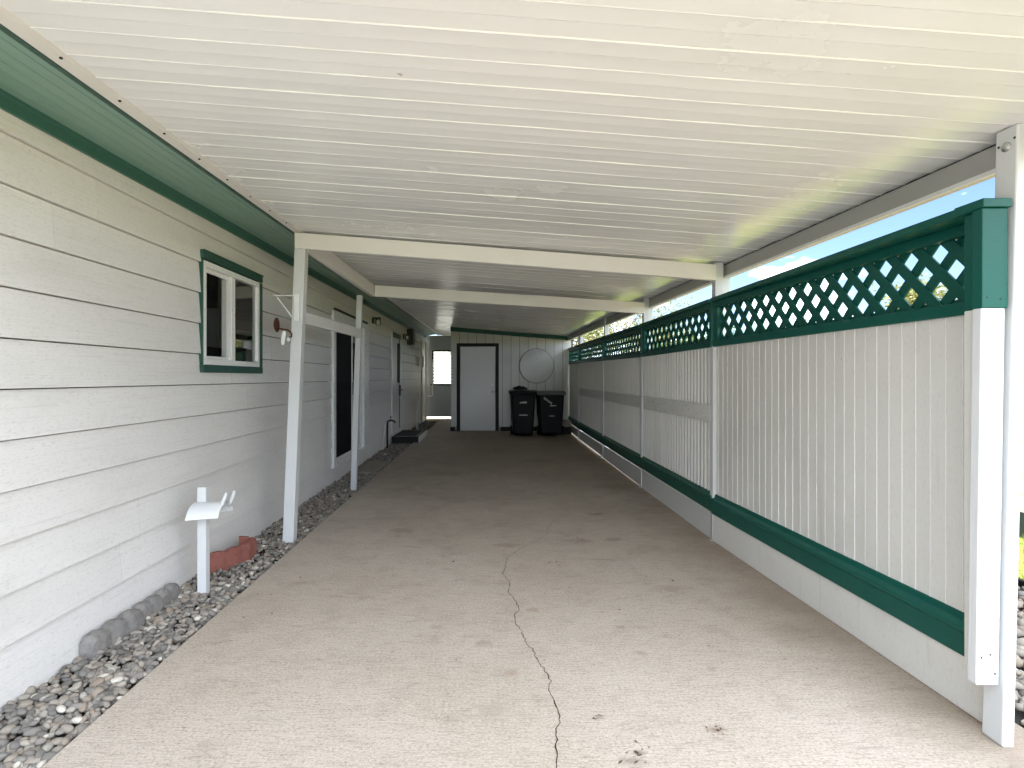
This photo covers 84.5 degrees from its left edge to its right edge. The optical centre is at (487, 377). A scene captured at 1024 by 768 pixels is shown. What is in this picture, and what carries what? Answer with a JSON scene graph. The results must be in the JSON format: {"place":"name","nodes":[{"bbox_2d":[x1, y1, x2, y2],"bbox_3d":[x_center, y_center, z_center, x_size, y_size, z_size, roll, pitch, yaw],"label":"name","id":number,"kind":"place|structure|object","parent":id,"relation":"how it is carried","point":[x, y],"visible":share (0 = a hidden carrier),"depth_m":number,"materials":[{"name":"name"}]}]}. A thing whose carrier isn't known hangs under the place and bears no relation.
{"place":"outdoors","nodes":[
{"label":"outdoors","id":0,"kind":"place"},
{"bbox_2d":[41,419,1023,767],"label":"driveway","id":1,"kind":"structure","parent":0,"point":[387,633],"depth_m":2.54,"materials":[{"name":"concrete"}]},
{"bbox_2d":[166,537,832,763],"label":"leaf litter","id":2,"kind":"object","parent":1,"relation":"on","point":[637,752],"visible":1,"depth_m":2.01,"materials":[{"name":"brown plant"}]},
{"bbox_2d":[450,327,572,430],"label":"shed","id":3,"kind":"structure","parent":1,"relation":"on","point":[486,376],"depth_m":13.28,"materials":[{"name":"white wood"}]},
{"bbox_2d":[424,336,450,416],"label":"gate","id":4,"kind":"structure","parent":3,"relation":"attached to","point":[439,355],"depth_m":17.30,"materials":[{"name":"white"}]},
{"bbox_2d":[457,343,498,430],"bbox_3d":[-0.234,0.225,13.270,0.992,2.070,0.120,0,0,0],"label":"door","id":5,"kind":"structure","parent":3,"relation":"in","point":[477,363],"depth_m":13.28,"materials":[{"name":"silver metal"}]},
{"bbox_2d":[519,348,553,382],"bbox_3d":[1.150,-0.275,13.262,0.822,0.822,0.028,0,0,0],"label":"round board","id":6,"kind":"object","parent":3,"relation":"attached to","point":[536,365],"visible":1,"depth_m":13.26,"materials":[{"name":"paint"}]},
{"bbox_2d":[0,0,1023,746],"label":"carport","id":7,"kind":"object","parent":1,"relation":"on","point":[574,168],"visible":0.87,"depth_m":2.14,"materials":[{"name":"metal"}]},
{"bbox_2d":[274,318,291,337],"bbox_3d":[-1.590,-0.383,4.350,0.137,0.155,0.095,0,0,-33],"label":"candle arm","id":8,"kind":"object","parent":7,"relation":"attached to","point":[277,328],"visible":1,"depth_m":4.34},
{"bbox_2d":[281,331,290,344],"bbox_3d":[-1.558,-0.306,4.345,0.073,0.112,0.034,0,0,0],"label":"hanging tag","id":9,"kind":"object","parent":8,"relation":"hanging from","point":[283,337],"visible":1,"depth_m":4.34,"materials":[{"name":"white plastic"}]},
{"bbox_2d":[273,294,299,320],"bbox_3d":[-1.558,-0.542,4.364,0.203,0.205,0.023,0,0,0],"label":"shelf bracket","id":10,"kind":"object","parent":7,"relation":"attached to","point":[296,307],"visible":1,"depth_m":4.35,"materials":[{"name":"white metal"}]},
{"bbox_2d":[509,390,536,434],"bbox_3d":[0.755,0.767,12.290,0.574,0.985,0.864,0,0,0],"label":"wheelie bin","id":11,"kind":"object","parent":1,"relation":"on","point":[522,403],"visible":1,"depth_m":11.94,"materials":[{"name":"black plastic"}]},
{"bbox_2d":[513,386,527,389],"bbox_3d":[0.699,0.218,12.159,0.333,0.084,0.392,0,0,0],"label":"bin bag","id":12,"kind":"object","parent":11,"relation":"on","point":[520,388],"visible":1,"depth_m":12.05,"materials":[{"name":"black plastic"}]},
{"bbox_2d":[502,562,560,767],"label":"driveway crack","id":13,"kind":"object","parent":1,"relation":"on","point":[544,671],"visible":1,"depth_m":2.38,"materials":[{"name":"grey concrete"}]},
{"bbox_2d":[536,391,565,434],"bbox_3d":[1.350,0.772,12.290,0.604,0.975,0.864,0,0,0],"label":"wheelie bin","id":14,"kind":"object","parent":1,"relation":"on","point":[550,404],"visible":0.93,"depth_m":11.94,"materials":[{"name":"black plastic"}]},
{"bbox_2d":[562,426,570,434],"bbox_3d":[1.758,1.175,12.550,0.195,0.170,0.260,0,0,0],"label":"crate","id":15,"kind":"object","parent":1,"relation":"on","point":[566,430],"visible":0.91,"depth_m":12.43,"materials":[{"name":"black plastic"}]},
{"bbox_2d":[563,419,570,426],"bbox_3d":[1.770,1.014,12.550,0.140,0.149,0.180,0,0,0],"label":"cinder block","id":16,"kind":"object","parent":15,"relation":"on","point":[566,422],"depth_m":12.46,"materials":[{"name":"grey concrete"}]},
{"bbox_2d":[568,198,1011,721],"bbox_3d":[1.837,0.285,7.589,0.200,1.950,11.344,0,0,1],"label":"fence","id":17,"kind":"object","parent":1,"relation":"on","point":[844,472],"visible":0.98,"depth_m":2.75,"materials":[{"name":"paint"}]},
{"bbox_2d":[429,177,1023,370],"label":"sky","id":18,"kind":"structure","parent":0,"point":[985,189],"materials":[{"name":"blue"}]},
{"bbox_2d":[573,388,1023,578],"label":"ground","id":19,"kind":"structure","parent":0,"point":[1021,555],"depth_m":4.22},
{"bbox_2d":[0,420,438,767],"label":"river pebbles","id":20,"kind":"object","parent":19,"relation":"on","point":[33,746],"visible":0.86,"depth_m":2.56,"materials":[{"name":"gravel"}]},
{"bbox_2d":[80,608,143,660],"bbox_3d":[-1.831,1.244,2.755,0.086,0.112,0.351,0,0,3],"label":"edging stone","id":21,"kind":"object","parent":20,"relation":"on","point":[109,633],"visible":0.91,"depth_m":2.71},
{"bbox_2d":[133,583,179,624],"bbox_3d":[-1.833,1.247,3.127,0.080,0.106,0.368,0,0,0],"label":"edging stone","id":22,"kind":"object","parent":20,"relation":"on","point":[160,598],"visible":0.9,"depth_m":3.10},
{"bbox_2d":[185,486,235,596],"bbox_3d":[-1.617,0.973,3.313,0.189,0.655,0.256,0,0,0],"label":"hose hanger","id":23,"kind":"object","parent":20,"relation":"on","point":[203,510],"visible":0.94,"depth_m":3.31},
{"bbox_2d":[210,536,256,573],"bbox_3d":[-1.758,1.227,3.909,0.169,0.145,0.465,0,0,6],"label":"edging stone","id":24,"kind":"object","parent":20,"relation":"on","point":[245,550],"visible":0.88,"depth_m":3.83,"materials":[{"name":"red brick"}]},
{"bbox_2d":[357,461,389,474],"bbox_3d":[-1.637,1.282,8.000,0.325,0.056,1.000,0,0,0],"label":"stepping stone","id":25,"kind":"object","parent":20,"relation":"on","point":[373,467],"visible":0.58,"depth_m":7.86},
{"bbox_2d":[382,417,395,449],"bbox_3d":[-1.780,1.004,10.061,0.270,0.611,0.120,0,0,-38],"label":"faucet","id":26,"kind":"object","parent":20,"relation":"on","point":[386,425],"visible":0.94,"depth_m":10.09,"materials":[{"name":"black metal"}]},
{"bbox_2d":[392,430,426,443],"bbox_3d":[-1.590,1.218,11.635,0.540,0.145,1.430,0,0,0],"label":"entry step","id":27,"kind":"object","parent":20,"relation":"on","point":[421,435],"visible":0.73,"depth_m":10.92,"materials":[{"name":"grey wood"}]},
{"bbox_2d":[395,430,421,435],"bbox_3d":[-1.620,1.138,11.600,0.400,0.012,1.000,0,0,0],"label":"door mat","id":28,"kind":"object","parent":27,"relation":"on","point":[409,433],"depth_m":11.40,"materials":[{"name":"black rubber"}]},
{"bbox_2d":[416,400,418,429],"bbox_3d":[-1.710,0.922,13.700,0.084,0.776,0.082,0,0,0],"label":"vent pipe","id":29,"kind":"object","parent":20,"relation":"on","point":[417,414],"visible":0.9,"depth_m":13.67,"materials":[{"name":"plastic"}]},
{"bbox_2d":[0,5,439,712],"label":"mobile home","id":30,"kind":"object","parent":19,"relation":"on","point":[146,267],"visible":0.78,"depth_m":2.95,"materials":[{"name":"paint"}]},
{"bbox_2d":[197,249,263,373],"bbox_3d":[-1.907,-0.441,4.188,0.095,0.813,0.983,0,0,0],"label":"window","id":31,"kind":"structure","parent":30,"relation":"in","point":[242,292],"depth_m":4.18,"materials":[{"name":"white plastic"}]},
{"bbox_2d":[328,308,368,468],"bbox_3d":[-1.899,0.128,7.833,0.122,1.950,2.050,0,0,0],"label":"sliding door","id":32,"kind":"structure","parent":30,"relation":"in","point":[343,345],"depth_m":7.47,"materials":[{"name":"white plastic"}]},
{"bbox_2d":[372,317,380,325],"bbox_3d":[-1.821,-0.921,9.250,0.138,0.138,0.110,0,0,0],"label":"wall lamp","id":33,"kind":"object","parent":30,"relation":"attached to","point":[374,320],"visible":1,"depth_m":9.23,"materials":[{"name":"black metal"}]},
{"bbox_2d":[391,331,402,434],"bbox_3d":[-1.880,0.110,11.600,0.161,2.036,1.156,0,0,0],"label":"entry door","id":34,"kind":"structure","parent":30,"relation":"in","point":[396,389],"depth_m":11.54,"materials":[{"name":"white wood"}]},
{"bbox_2d":[403,334,408,339],"bbox_3d":[-1.821,-0.901,12.600,0.138,0.138,0.110,0,0,0],"label":"wall lamp","id":35,"kind":"object","parent":30,"relation":"attached to","point":[405,336],"visible":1,"depth_m":12.58,"materials":[{"name":"black metal"}]},
{"bbox_2d":[407,329,414,344],"bbox_3d":[-1.814,-0.955,13.325,0.144,0.370,0.350,0,0,0],"label":"meter box","id":36,"kind":"object","parent":30,"relation":"attached to","point":[411,337],"visible":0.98,"depth_m":13.15,"materials":[{"name":"black metal"}]},
{"bbox_2d":[427,360,432,396],"bbox_3d":[-1.752,0.024,16.950,0.218,1.127,0.036,0,0,0],"label":"drain pipe","id":37,"kind":"object","parent":30,"relation":"attached to","point":[432,380],"visible":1,"depth_m":16.93,"materials":[{"name":"plastic"}]},
{"bbox_2d":[427,417,450,419],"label":"patio","id":38,"kind":"structure","parent":19,"relation":"on","point":[433,418],"depth_m":17.41,"materials":[{"name":"concrete"}]},
{"bbox_2d":[573,324,620,356],"bbox_3d":[3.871,-1.441,28.814,6.584,5.776,6.509,0,0,0],"label":"dark tree","id":39,"kind":"object","parent":19,"relation":"on","point":[596,335],"visible":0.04,"depth_m":28.13,"materials":[{"name":"green plant"}]},
{"bbox_2d":[572,301,687,358],"bbox_3d":[4.879,-1.168,21.808,6.153,5.229,6.026,0,0,34],"label":"bare tree","id":40,"kind":"object","parent":19,"relation":"on","point":[639,316],"visible":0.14,"depth_m":21.77,"materials":[{"name":"green plant"}]},
{"bbox_2d":[583,295,708,352],"bbox_3d":[6.942,-1.405,25.108,6.654,5.704,5.336,0,0,0],"label":"bare tree","id":41,"kind":"object","parent":19,"relation":"on","point":[664,306],"visible":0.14,"depth_m":24.93,"materials":[{"name":"green plant"}]},
{"bbox_2d":[630,322,743,350],"bbox_3d":[9.392,-0.798,26.888,5.974,4.488,5.768,0,0,0],"label":"leafy tree","id":42,"kind":"object","parent":19,"relation":"on","point":[686,338],"visible":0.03,"depth_m":26.14,"materials":[{"name":"green plant"}]},
{"bbox_2d":[576,427,1023,727],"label":"side bed","id":43,"kind":"object","parent":19,"relation":"on","point":[1018,716],"depth_m":2.20,"materials":[{"name":"grey gravel"}]},
{"bbox_2d":[1015,586,1023,724],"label":"side pebbles","id":44,"kind":"object","parent":43,"relation":"on","point":[1019,688],"visible":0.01,"depth_m":2.57,"materials":[{"name":"gravel"}]},
{"bbox_2d":[872,272,957,308],"bbox_3d":[17.437,-1.360,20.982,6.363,5.614,5.534,0,0,0],"label":"olive tree","id":45,"kind":"object","parent":19,"relation":"on","point":[911,296],"visible":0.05,"depth_m":20.64,"materials":[{"name":"green plant"}]},
{"bbox_2d":[1018,577,1023,587],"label":"lawn edging","id":46,"kind":"object","parent":19,"relation":"on","point":[1020,582],"depth_m":3.52,"materials":[{"name":"black plastic"}]},
{"bbox_2d":[1019,355,1023,537],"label":"neighbour fence","id":47,"kind":"object","parent":19,"relation":"on","point":[1021,523],"depth_m":4.69,"materials":[{"name":"white wood"}]},
{"bbox_2d":[1018,534,1023,578],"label":"grass","id":48,"kind":"structure","parent":0,"point":[1022,566],"depth_m":4.06,"materials":[{"name":"plant"}]}
]}

